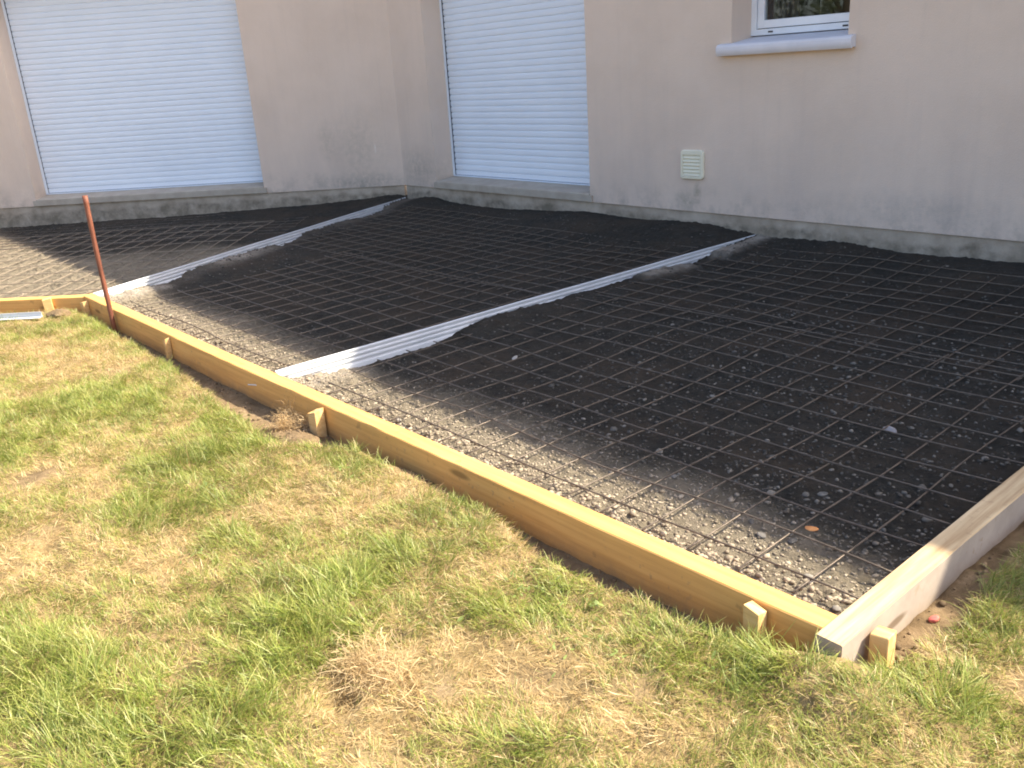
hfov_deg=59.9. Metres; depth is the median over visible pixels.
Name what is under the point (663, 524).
gravel
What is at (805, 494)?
pebble
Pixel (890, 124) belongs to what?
house
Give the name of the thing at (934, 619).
chip
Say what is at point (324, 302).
steel mesh
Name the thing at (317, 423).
stake
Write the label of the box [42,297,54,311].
stake
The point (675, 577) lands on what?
formwork board
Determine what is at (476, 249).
steel mesh
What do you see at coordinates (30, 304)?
formwork board
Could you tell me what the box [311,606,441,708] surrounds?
dry grass clump
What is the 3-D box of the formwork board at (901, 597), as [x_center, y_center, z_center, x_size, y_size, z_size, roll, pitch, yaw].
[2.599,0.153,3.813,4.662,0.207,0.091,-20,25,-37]
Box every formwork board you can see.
[0,294,87,315]
[83,293,836,651]
[814,466,1023,664]
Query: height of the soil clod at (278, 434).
0.037 m
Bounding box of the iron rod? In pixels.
[82,195,117,332]
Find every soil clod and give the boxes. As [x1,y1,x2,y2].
[46,309,71,318]
[269,432,285,439]
[286,435,319,445]
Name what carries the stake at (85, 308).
in the ground at (920, 626)
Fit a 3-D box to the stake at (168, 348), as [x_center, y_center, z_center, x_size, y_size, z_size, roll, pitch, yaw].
[-2.221,-0.146,5.782,0.034,0.326,0.038,-20,25,-37]
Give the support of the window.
in the house
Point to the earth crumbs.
(942, 602)
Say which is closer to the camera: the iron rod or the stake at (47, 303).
the iron rod
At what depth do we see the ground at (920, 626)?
2.58 m
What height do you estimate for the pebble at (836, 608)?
0.014 m
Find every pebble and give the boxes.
[757,532,765,538]
[788,538,796,543]
[802,492,808,496]
[817,492,827,496]
[832,605,841,610]
[883,426,896,432]
[922,517,932,521]
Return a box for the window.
[751,0,849,35]
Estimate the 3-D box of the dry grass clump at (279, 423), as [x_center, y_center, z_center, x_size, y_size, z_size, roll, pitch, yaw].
[-1.135,0.157,4.452,0.283,0.147,0.405,-20,25,-37]
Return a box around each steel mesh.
[0,214,307,250]
[0,220,273,297]
[130,252,542,369]
[280,206,710,296]
[326,290,1023,598]
[598,242,1023,380]
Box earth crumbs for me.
[108,326,1008,667]
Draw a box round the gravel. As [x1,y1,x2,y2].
[1,200,1023,612]
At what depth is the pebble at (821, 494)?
3.39 m
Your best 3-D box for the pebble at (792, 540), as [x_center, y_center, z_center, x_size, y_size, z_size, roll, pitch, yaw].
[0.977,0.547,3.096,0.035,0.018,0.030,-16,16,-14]
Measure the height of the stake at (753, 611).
0.340 m
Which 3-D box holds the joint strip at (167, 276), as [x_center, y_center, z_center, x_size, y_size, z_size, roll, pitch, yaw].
[-2.347,-1.503,9.247,0.033,0.118,5.039,5,21,23]
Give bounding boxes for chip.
[805,526,818,530]
[928,615,938,622]
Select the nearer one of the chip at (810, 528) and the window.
the chip at (810, 528)
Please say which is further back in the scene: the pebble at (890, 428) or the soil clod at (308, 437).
the soil clod at (308, 437)
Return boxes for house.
[0,0,1023,262]
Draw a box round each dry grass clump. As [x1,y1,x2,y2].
[258,399,309,435]
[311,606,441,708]
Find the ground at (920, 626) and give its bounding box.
[0,312,1023,767]
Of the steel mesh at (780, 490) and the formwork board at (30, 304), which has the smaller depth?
the steel mesh at (780, 490)
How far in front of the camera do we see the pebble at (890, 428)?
3.86 m
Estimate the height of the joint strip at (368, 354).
0.118 m
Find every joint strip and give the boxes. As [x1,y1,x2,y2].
[94,197,405,296]
[275,234,755,377]
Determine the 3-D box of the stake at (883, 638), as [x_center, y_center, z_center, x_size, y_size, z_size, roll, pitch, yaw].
[1.016,0.824,2.461,0.050,0.332,0.052,-21,26,-39]
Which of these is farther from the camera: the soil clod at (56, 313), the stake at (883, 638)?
the soil clod at (56, 313)
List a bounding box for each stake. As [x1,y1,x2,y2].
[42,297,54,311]
[80,301,91,317]
[163,338,172,358]
[307,408,326,436]
[743,601,766,647]
[867,625,896,670]
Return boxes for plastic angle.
[0,312,42,320]

